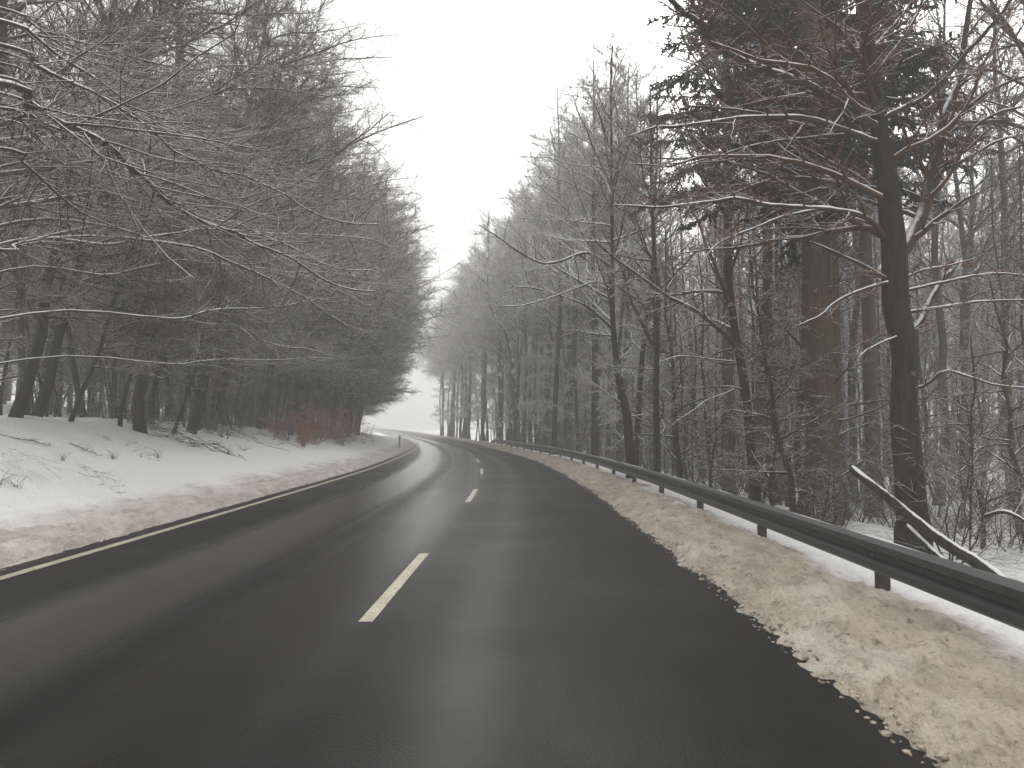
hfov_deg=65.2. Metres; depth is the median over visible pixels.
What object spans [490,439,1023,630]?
guardrail
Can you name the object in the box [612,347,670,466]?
sapling
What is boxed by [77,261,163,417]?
sapling
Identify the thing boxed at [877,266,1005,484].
sapling
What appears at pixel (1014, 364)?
young tree
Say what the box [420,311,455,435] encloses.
overhanging tree
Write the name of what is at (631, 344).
forest tree
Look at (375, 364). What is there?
roadside tree
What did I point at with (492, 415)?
forest tree
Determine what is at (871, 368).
spruce tree
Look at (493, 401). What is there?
young tree
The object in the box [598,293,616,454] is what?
young tree
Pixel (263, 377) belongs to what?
young tree
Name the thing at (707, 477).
snowy shrub
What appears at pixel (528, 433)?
sapling
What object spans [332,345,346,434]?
young tree
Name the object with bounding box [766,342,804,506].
sapling
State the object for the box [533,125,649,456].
overhanging tree
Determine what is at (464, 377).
overhanging tree
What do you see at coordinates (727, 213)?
forest tree
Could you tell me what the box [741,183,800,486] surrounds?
young tree
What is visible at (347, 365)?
roadside tree
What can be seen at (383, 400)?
roadside tree
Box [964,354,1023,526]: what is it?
sapling
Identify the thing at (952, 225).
forest tree
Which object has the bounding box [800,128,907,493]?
forest tree
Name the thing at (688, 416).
sapling
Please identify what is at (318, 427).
rusty bush
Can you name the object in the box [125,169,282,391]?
roadside tree
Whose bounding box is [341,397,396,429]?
roadside tree
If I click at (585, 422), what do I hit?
sapling
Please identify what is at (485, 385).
overhanging tree
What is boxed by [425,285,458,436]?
overhanging tree
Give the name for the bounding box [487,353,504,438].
young tree
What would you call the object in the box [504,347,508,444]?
forest tree
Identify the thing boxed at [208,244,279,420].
young tree
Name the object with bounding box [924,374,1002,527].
sapling
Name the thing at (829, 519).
snowy shrub
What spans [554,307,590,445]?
young tree
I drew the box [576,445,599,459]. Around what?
snowy shrub
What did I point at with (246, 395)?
forest tree
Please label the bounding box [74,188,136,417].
forest tree
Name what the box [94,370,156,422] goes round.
snowy shrub
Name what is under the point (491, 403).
forest tree
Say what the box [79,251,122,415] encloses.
forest tree
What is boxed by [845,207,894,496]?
young tree
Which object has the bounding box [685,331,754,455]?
sapling
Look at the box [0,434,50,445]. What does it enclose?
fallen branch
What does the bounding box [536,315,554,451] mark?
young tree
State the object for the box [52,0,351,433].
roadside tree
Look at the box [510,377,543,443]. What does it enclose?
sapling
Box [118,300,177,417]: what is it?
roadside tree
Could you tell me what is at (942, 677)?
snowy ground
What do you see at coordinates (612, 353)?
young tree
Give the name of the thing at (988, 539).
snowy shrub
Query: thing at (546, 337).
forest tree
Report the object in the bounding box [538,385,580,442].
sapling
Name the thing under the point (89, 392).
sapling
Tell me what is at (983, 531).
sapling
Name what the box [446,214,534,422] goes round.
overhanging tree
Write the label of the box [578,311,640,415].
forest tree
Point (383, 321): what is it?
roadside tree
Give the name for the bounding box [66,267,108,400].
forest tree
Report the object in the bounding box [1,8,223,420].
roadside tree
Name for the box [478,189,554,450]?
overhanging tree
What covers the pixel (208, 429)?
snowy shrub
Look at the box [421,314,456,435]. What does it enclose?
overhanging tree
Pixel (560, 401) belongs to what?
sapling
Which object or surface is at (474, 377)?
forest tree
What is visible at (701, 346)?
young tree
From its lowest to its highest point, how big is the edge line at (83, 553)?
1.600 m
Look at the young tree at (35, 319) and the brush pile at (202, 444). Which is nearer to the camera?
the brush pile at (202, 444)
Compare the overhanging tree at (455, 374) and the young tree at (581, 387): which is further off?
the overhanging tree at (455, 374)
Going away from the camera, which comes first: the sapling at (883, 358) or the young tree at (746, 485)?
the young tree at (746, 485)
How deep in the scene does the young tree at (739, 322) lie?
47.35 m
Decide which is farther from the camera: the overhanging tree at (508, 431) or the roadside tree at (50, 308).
the overhanging tree at (508, 431)
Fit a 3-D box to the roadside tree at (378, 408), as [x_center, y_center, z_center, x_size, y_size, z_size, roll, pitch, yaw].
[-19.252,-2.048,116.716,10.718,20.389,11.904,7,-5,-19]
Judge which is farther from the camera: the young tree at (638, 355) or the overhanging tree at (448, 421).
the overhanging tree at (448, 421)
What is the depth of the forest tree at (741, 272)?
33.64 m
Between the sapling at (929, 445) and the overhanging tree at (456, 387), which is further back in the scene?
the overhanging tree at (456, 387)
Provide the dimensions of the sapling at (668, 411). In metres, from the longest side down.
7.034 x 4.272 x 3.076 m
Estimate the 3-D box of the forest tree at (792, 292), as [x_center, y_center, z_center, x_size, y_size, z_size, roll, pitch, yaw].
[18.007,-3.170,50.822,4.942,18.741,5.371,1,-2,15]
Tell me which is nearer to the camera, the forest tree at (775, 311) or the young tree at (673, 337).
the young tree at (673, 337)
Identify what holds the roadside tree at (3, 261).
on the snowy ground
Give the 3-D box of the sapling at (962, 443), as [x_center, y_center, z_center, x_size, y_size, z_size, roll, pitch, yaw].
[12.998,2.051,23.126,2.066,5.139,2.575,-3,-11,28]
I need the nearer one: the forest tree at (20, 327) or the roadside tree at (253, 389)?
the forest tree at (20, 327)
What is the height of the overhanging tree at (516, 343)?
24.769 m
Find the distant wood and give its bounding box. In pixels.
[0,77,1023,479]
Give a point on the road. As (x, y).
(532, 614)
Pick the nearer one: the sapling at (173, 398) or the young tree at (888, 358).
the young tree at (888, 358)
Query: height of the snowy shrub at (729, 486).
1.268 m
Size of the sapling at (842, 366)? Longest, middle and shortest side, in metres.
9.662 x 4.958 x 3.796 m
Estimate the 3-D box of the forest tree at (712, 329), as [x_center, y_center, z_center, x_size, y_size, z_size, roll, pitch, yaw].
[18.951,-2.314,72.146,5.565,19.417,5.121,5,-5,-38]
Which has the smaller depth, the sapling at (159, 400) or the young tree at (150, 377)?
the young tree at (150, 377)
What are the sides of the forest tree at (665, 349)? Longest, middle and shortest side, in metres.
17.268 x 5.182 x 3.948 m
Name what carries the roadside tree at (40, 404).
on the snowy ground
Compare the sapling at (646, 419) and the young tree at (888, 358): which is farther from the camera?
the sapling at (646, 419)
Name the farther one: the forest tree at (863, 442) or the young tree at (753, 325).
the forest tree at (863, 442)
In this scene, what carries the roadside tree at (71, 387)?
on the snowy ground
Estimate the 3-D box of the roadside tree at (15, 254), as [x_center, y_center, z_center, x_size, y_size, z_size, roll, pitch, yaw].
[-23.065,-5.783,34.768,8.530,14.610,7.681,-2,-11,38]
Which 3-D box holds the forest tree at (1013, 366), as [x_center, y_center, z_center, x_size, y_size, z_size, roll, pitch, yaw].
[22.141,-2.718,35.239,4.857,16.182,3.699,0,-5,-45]
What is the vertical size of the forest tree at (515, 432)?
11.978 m
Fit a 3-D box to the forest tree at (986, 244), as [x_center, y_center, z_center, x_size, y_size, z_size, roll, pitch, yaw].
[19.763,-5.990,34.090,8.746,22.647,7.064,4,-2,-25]
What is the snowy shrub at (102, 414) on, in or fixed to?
on the snowy ground
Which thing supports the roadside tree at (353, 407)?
on the snowy ground
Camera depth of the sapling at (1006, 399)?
15.43 m
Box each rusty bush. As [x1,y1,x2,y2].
[260,400,309,440]
[279,389,349,444]
[292,422,318,447]
[326,407,374,445]
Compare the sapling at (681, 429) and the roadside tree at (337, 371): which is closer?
the sapling at (681, 429)
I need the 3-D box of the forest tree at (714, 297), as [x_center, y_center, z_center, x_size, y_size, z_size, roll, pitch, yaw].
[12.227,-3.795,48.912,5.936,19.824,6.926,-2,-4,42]
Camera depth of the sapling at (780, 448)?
16.10 m
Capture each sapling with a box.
[0,161,78,388]
[0,301,21,392]
[0,311,18,400]
[1,290,64,411]
[9,228,104,416]
[19,298,81,416]
[56,308,122,416]
[56,348,83,409]
[57,330,110,415]
[64,328,111,403]
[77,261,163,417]
[145,341,191,406]
[146,360,179,419]
[147,321,226,425]
[158,380,188,420]
[181,340,226,404]
[209,287,274,428]
[228,373,252,415]
[320,390,331,428]
[353,403,364,430]
[488,402,506,438]
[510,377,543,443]
[517,418,534,449]
[530,367,573,442]
[535,362,584,454]
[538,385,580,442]
[539,345,579,449]
[549,387,583,456]
[565,379,606,451]
[573,387,590,449]
[579,370,615,451]
[580,380,601,446]
[598,386,634,459]
[599,227,742,478]
[599,375,631,459]
[609,396,647,454]
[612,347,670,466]
[613,372,665,468]
[635,278,720,483]
[641,327,719,479]
[642,382,670,451]
[646,405,681,473]
[647,399,688,473]
[649,359,702,460]
[660,384,711,481]
[662,382,700,454]
[667,384,708,468]
[677,346,744,479]
[680,361,746,487]
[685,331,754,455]
[701,249,860,515]
[701,373,746,489]
[704,329,786,498]
[711,346,752,474]
[721,323,817,506]
[728,152,884,513]
[765,226,924,489]
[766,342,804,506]
[774,327,854,478]
[776,287,864,462]
[800,366,864,484]
[842,369,892,507]
[849,327,959,483]
[857,293,954,480]
[858,333,962,474]
[861,321,937,456]
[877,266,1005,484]
[880,378,936,461]
[886,380,951,496]
[918,333,1023,549]
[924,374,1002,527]
[925,379,976,516]
[927,348,1022,520]
[928,368,997,528]
[938,276,1023,491]
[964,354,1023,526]
[974,415,999,493]
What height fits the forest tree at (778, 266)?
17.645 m
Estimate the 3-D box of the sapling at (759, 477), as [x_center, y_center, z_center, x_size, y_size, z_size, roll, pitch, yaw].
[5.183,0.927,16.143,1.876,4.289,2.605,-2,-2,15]
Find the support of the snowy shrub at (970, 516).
on the snowy ground
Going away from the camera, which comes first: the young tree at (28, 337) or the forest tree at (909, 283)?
the young tree at (28, 337)
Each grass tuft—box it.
[0,473,19,484]
[5,475,26,487]
[105,448,120,458]
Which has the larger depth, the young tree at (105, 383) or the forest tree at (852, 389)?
the young tree at (105, 383)
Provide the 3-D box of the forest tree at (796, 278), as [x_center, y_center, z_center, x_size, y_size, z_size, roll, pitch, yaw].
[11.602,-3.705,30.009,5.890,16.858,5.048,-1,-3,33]
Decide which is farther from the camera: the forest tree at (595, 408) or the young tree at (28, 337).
the forest tree at (595, 408)
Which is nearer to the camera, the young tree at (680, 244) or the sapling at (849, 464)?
the sapling at (849, 464)
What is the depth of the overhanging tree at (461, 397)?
120.16 m
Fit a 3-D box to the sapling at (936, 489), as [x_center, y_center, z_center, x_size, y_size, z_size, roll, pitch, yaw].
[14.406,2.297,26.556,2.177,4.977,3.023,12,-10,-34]
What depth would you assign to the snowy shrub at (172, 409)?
32.19 m
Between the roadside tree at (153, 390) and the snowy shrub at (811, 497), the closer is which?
the snowy shrub at (811, 497)
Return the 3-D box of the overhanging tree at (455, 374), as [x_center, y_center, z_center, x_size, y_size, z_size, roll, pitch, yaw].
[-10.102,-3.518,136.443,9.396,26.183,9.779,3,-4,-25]
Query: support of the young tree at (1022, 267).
on the snowy ground
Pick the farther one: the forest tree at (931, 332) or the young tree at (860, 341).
the forest tree at (931, 332)
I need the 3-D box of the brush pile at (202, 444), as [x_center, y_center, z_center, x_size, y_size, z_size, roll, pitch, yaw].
[-9.432,1.816,24.413,2.938,1.055,1.800,0,-3,0]
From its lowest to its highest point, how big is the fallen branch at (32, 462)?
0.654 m
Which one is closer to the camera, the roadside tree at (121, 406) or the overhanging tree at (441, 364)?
the roadside tree at (121, 406)
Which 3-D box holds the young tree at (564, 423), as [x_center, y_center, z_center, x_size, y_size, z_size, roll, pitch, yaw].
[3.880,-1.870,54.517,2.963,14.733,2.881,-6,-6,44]
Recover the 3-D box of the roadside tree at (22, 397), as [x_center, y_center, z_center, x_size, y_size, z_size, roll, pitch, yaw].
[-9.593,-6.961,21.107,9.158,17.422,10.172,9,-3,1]
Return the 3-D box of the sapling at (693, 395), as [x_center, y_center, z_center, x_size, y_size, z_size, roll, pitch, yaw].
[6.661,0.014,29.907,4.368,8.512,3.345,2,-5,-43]
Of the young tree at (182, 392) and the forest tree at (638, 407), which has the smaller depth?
the forest tree at (638, 407)
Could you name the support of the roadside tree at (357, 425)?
on the snowy ground
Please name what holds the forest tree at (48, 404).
on the snowy ground
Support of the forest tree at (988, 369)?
on the snowy ground
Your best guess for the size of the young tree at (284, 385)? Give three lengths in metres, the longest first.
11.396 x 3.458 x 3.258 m
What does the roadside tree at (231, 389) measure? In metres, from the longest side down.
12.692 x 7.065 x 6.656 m
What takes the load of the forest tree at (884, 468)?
on the snowy ground
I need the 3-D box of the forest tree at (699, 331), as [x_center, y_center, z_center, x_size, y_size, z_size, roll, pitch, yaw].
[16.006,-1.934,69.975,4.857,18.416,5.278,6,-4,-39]
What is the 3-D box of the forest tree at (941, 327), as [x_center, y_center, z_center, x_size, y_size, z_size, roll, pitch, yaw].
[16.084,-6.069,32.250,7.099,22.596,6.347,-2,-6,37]
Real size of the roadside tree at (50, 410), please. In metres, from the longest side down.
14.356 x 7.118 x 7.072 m
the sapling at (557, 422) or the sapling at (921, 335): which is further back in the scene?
the sapling at (557, 422)
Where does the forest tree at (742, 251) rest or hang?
on the snowy ground
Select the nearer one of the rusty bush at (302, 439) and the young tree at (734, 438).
the young tree at (734, 438)
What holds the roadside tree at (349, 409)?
on the snowy ground
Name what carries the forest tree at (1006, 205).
on the snowy ground
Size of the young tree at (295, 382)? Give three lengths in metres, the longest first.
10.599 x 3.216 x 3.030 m
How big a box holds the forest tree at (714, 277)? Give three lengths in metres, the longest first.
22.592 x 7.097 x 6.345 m
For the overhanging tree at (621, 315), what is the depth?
36.09 m
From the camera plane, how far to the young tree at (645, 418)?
47.08 m
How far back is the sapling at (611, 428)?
48.43 m
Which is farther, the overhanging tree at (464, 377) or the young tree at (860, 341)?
the overhanging tree at (464, 377)
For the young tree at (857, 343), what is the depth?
29.31 m
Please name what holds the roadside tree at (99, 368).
on the snowy ground
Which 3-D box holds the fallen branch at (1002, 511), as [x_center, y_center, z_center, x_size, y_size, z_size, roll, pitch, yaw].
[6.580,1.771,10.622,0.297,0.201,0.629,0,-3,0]
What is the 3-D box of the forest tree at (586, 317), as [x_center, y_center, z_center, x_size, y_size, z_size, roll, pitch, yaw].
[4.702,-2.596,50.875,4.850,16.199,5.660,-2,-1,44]
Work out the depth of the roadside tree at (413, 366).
61.22 m
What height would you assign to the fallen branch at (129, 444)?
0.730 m
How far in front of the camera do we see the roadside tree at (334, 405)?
53.14 m
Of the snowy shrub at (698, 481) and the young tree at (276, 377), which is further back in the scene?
the young tree at (276, 377)
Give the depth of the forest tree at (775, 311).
62.98 m
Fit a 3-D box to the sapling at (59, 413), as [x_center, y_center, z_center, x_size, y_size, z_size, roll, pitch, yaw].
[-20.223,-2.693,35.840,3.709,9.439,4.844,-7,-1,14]
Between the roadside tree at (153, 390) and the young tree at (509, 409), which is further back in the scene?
the young tree at (509, 409)
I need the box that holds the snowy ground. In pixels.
[0,401,1023,767]
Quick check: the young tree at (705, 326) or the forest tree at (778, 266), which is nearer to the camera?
the forest tree at (778, 266)
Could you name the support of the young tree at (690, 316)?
on the snowy ground
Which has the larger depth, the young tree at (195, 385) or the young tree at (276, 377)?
the young tree at (276, 377)
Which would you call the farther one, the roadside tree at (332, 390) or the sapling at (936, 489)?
the roadside tree at (332, 390)
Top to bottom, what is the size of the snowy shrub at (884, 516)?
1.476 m
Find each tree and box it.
[0,0,208,302]
[0,0,334,417]
[0,0,441,415]
[0,0,474,346]
[0,8,72,414]
[0,91,74,414]
[0,99,191,418]
[0,110,70,416]
[0,130,43,365]
[0,144,67,325]
[0,147,115,376]
[0,154,41,341]
[0,177,41,356]
[0,177,49,343]
[0,191,62,334]
[0,210,31,414]
[0,271,44,380]
[0,276,16,370]
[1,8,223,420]
[1,183,133,414]
[3,0,351,416]
[4,162,44,410]
[7,26,94,416]
[12,293,80,413]
[15,211,118,389]
[15,230,27,396]
[15,344,37,401]
[23,198,75,380]
[24,133,70,412]
[27,103,90,412]
[37,80,107,396]
[45,151,176,412]
[47,63,274,421]
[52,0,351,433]
[55,265,124,417]
[64,286,132,416]
[64,295,133,415]
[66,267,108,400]
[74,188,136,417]
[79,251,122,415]
[92,0,360,423]
[99,59,282,426]
[101,250,143,410]
[117,0,437,433]
[117,266,195,409]
[117,370,127,410]
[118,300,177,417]
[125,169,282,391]
[129,270,179,397]
[135,222,249,424]
[135,247,176,418]
[150,156,321,433]
[158,111,216,421]
[163,242,221,427]
[167,77,373,425]
[170,0,403,429]
[174,273,249,425]
[177,24,207,427]
[177,254,195,404]
[178,307,193,421]
[181,288,236,427]
[192,273,254,420]
[198,157,228,430]
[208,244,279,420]
[232,362,243,421]
[237,276,333,416]
[238,282,275,425]
[239,80,418,429]
[239,270,336,426]
[239,308,328,413]
[251,97,443,433]
[254,77,428,435]
[254,280,287,409]
[257,260,306,429]
[257,299,302,430]
[262,127,422,424]
[269,382,282,421]
[282,284,313,424]
[284,258,405,429]
[293,301,360,413]
[305,142,441,431]
[311,182,438,430]
[311,219,364,425]
[312,180,460,438]
[316,164,460,438]
[320,276,344,419]
[325,192,436,436]
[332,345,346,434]
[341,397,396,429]
[343,242,450,420]
[345,180,433,432]
[352,295,438,428]
[354,316,439,430]
[355,201,453,434]
[355,309,405,409]
[358,328,369,434]
[359,270,451,413]
[361,357,412,418]
[363,358,422,415]
[363,374,406,414]
[365,336,428,405]
[403,299,456,428]
[408,314,451,435]
[413,286,468,436]
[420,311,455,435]
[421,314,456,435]
[423,265,483,438]
[424,287,480,423]
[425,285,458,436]
[425,300,468,436]
[429,249,504,440]
[429,295,461,436]
[431,262,480,437]
[434,248,490,438]
[436,265,495,438]
[439,243,497,417]
[439,326,478,436]
[441,212,503,441]
[441,248,498,441]
[446,202,537,446]
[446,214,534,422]
[457,256,523,439]
[460,27,709,477]
[461,226,530,418]
[464,177,553,448]
[465,202,520,445]
[467,259,520,422]
[467,369,480,439]
[470,241,530,445]
[472,224,519,443]
[472,365,486,440]
[474,220,545,448]
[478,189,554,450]
[478,352,496,442]
[479,356,497,439]
[479,367,497,442]
[481,225,566,448]
[481,362,506,442]
[483,154,577,451]
[484,90,607,458]
[484,196,564,445]
[484,367,506,432]
[485,154,565,419]
[487,90,591,454]
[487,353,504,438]
[488,364,497,440]
[491,22,662,463]
[491,364,508,444]
[493,141,580,452]
[499,354,516,440]
[504,337,531,436]
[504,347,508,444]
[505,310,562,417]
[506,330,527,446]
[508,111,619,449]
[511,146,616,443]
[512,31,665,461]
[512,98,673,427]
[517,336,533,434]
[520,304,565,402]
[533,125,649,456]
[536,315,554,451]
[545,277,584,434]
[546,243,618,456]
[549,44,682,460]
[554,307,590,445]
[560,77,691,465]
[563,287,613,455]
[563,293,613,429]
[564,83,684,462]
[564,304,606,453]
[565,344,605,447]
[572,235,633,436]
[573,235,608,436]
[576,349,586,452]
[577,0,803,501]
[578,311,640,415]
[580,85,712,472]
[587,248,673,436]
[588,310,634,455]
[597,194,635,459]
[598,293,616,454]
[603,0,802,504]
[607,226,667,422]
[629,0,784,494]
[629,266,645,438]
[630,320,664,468]
[633,216,684,404]
[635,215,708,476]
[636,95,720,469]
[637,291,666,470]
[642,178,714,427]
[644,308,687,437]
[646,209,685,433]
[655,231,692,474]
[656,8,838,498]
[660,186,747,470]
[661,0,978,524]
[661,255,718,476]
[661,278,689,384]
[668,162,717,477]
[669,234,734,452]
[673,260,715,460]
[674,204,759,439]
[676,263,736,458]
[680,294,718,419]
[682,159,755,468]
[689,206,756,460]
[694,46,890,473]
[695,151,745,482]
[696,206,754,411]
[698,133,786,477]
[700,327,721,383]
[701,260,747,390]
[707,70,800,500]
[708,172,782,460]
[712,0,952,519]
[721,131,800,492]
[733,172,840,411]
[733,263,792,462]
[734,258,751,455]
[735,0,1016,517]
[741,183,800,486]
[744,257,795,346]
[746,160,908,483]
[771,88,886,419]
[773,1,909,505]
[773,234,801,375]
[775,200,803,489]
[793,223,879,447]
[800,0,868,461]
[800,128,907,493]
[838,170,912,477]
[839,247,887,485]
[840,226,882,466]
[841,0,1023,295]
[841,161,916,431]
[841,212,885,430]
[844,173,953,383]
[844,238,933,473]
[845,0,1023,500]
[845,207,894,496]
[849,465,1008,577]
[855,0,1002,505]
[874,230,920,485]
[905,524,946,558]
[906,216,959,463]
[908,189,992,481]
[909,193,960,441]
[909,254,958,450]
[911,0,1023,496]
[926,163,999,466]
[927,174,1017,469]
[940,131,1023,529]
[942,131,1021,481]
[947,0,1023,508]
[957,141,1023,482]
[959,130,1023,463]
[965,98,1023,342]
[969,141,1023,474]
[970,243,1018,460]
[991,298,1023,457]
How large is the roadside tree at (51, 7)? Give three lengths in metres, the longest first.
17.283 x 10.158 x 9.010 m
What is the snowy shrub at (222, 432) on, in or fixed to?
on the snowy ground
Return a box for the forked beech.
[595,0,1023,553]
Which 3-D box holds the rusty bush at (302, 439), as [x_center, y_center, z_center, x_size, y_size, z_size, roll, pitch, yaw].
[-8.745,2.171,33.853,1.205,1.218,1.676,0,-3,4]
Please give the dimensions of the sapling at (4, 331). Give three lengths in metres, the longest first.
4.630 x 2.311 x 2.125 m
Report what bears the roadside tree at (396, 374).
on the snowy ground
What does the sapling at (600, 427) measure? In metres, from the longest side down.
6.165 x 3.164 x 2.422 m
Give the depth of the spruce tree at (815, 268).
17.20 m
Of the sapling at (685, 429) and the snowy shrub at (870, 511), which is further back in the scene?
the sapling at (685, 429)
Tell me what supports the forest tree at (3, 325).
on the snowy ground
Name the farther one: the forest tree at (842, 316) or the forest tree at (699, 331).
the forest tree at (699, 331)
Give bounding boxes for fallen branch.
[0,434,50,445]
[0,448,91,483]
[70,442,103,455]
[76,463,126,494]
[96,433,158,460]
[984,509,1023,522]
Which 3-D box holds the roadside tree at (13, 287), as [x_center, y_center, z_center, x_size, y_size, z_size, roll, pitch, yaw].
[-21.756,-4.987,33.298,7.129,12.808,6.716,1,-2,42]
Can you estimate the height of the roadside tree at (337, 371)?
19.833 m
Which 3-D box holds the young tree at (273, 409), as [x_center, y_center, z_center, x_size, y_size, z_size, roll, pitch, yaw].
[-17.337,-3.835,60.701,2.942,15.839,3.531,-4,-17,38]
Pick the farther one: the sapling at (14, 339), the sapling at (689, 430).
the sapling at (689, 430)
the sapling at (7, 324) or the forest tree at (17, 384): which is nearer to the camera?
the sapling at (7, 324)
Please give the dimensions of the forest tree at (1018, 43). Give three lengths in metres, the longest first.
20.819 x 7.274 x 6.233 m
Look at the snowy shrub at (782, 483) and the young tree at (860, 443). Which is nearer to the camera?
the snowy shrub at (782, 483)
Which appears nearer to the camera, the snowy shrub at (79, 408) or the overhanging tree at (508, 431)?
the snowy shrub at (79, 408)
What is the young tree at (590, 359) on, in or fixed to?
on the snowy ground
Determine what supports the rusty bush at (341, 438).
on the snowy ground
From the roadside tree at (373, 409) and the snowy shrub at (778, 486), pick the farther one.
the roadside tree at (373, 409)
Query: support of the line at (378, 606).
on the road
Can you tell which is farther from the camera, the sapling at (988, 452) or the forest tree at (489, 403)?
the forest tree at (489, 403)
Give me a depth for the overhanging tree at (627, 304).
38.52 m
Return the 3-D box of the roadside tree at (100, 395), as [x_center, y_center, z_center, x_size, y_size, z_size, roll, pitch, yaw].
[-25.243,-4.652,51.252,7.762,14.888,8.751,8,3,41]
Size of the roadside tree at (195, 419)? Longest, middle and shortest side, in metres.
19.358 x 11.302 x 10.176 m
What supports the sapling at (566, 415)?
on the snowy ground
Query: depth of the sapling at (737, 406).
36.72 m
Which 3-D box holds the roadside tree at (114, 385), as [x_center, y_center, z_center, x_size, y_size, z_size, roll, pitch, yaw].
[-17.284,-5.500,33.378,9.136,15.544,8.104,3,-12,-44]
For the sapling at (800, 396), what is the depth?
18.69 m
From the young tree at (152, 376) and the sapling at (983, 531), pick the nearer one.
the sapling at (983, 531)
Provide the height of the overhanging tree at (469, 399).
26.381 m
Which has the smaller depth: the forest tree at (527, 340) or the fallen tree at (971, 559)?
the fallen tree at (971, 559)
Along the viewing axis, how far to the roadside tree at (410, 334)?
71.97 m
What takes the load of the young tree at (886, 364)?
on the snowy ground
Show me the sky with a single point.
(490, 68)
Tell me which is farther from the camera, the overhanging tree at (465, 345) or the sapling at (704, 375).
the overhanging tree at (465, 345)
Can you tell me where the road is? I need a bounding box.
[0,428,937,767]
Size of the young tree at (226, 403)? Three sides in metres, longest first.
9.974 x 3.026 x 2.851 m
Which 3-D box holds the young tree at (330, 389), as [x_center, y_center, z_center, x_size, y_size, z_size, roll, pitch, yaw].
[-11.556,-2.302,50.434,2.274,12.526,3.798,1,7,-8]
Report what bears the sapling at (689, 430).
on the snowy ground
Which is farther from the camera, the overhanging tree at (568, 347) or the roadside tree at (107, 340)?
the overhanging tree at (568, 347)
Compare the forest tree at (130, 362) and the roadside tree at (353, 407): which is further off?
the roadside tree at (353, 407)
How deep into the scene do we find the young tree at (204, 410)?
30.48 m
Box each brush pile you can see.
[104,413,224,444]
[145,427,246,460]
[207,419,303,450]
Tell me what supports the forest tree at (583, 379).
on the snowy ground
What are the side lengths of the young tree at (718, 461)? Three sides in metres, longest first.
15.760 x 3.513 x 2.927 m
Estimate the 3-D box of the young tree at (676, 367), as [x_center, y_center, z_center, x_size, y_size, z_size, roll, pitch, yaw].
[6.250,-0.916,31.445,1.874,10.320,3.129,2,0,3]
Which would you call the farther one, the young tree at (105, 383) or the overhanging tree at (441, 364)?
the overhanging tree at (441, 364)
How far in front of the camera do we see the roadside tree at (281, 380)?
43.93 m
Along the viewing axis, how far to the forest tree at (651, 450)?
45.05 m
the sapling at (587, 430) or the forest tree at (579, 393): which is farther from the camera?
the forest tree at (579, 393)
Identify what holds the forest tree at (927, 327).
on the snowy ground
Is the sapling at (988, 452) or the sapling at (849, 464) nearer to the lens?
the sapling at (849, 464)
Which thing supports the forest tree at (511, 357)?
on the snowy ground
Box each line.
[0,433,419,579]
[358,437,482,621]
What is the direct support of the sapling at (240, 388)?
on the snowy ground
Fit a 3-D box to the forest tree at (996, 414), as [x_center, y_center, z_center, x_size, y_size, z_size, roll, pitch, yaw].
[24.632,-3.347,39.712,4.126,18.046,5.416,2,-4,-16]
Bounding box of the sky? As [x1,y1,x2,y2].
[0,0,1023,429]
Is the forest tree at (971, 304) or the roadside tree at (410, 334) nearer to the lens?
the forest tree at (971, 304)
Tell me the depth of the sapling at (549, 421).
58.12 m
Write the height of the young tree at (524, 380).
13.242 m
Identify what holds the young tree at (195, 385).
on the snowy ground
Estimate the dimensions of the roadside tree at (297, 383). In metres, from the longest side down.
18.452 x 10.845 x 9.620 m
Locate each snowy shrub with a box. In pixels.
[58,395,88,417]
[63,395,112,416]
[87,395,126,419]
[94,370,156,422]
[126,372,182,420]
[145,409,169,429]
[161,401,192,421]
[164,411,189,424]
[182,393,239,433]
[211,420,235,438]
[226,401,260,432]
[569,426,609,455]
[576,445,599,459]
[646,424,720,482]
[661,455,720,484]
[685,462,747,492]
[703,460,748,496]
[737,468,794,504]
[753,419,877,523]
[761,470,796,499]
[766,456,796,500]
[807,471,868,527]
[844,475,891,522]
[850,492,895,523]
[855,382,1023,565]
[858,487,895,527]
[863,485,944,514]
[923,442,1023,540]
[928,501,971,535]
[937,440,1023,553]
[943,432,1023,548]
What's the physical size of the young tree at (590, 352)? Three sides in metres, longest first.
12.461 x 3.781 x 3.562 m
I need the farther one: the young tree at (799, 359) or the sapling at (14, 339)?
the young tree at (799, 359)
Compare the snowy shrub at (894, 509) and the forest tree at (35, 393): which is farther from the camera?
the forest tree at (35, 393)
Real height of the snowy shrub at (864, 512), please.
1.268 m
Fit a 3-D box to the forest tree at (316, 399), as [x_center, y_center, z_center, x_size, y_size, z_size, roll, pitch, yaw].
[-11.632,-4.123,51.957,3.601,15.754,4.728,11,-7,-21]
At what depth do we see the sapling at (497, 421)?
83.74 m
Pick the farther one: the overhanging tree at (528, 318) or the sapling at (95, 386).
the overhanging tree at (528, 318)
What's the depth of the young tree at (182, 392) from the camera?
43.45 m
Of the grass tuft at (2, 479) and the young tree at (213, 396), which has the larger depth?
the young tree at (213, 396)
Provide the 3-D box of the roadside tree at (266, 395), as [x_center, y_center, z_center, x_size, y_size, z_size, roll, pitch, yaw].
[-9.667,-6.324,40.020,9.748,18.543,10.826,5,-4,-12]
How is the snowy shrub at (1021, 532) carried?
on the snowy ground
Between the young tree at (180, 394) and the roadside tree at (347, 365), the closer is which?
the young tree at (180, 394)
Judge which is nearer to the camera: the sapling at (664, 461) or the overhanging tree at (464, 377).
the sapling at (664, 461)
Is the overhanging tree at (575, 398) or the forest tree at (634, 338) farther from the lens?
the forest tree at (634, 338)
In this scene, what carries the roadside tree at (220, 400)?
on the snowy ground
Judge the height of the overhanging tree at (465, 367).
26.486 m
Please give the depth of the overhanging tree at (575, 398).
49.42 m
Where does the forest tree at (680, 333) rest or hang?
on the snowy ground

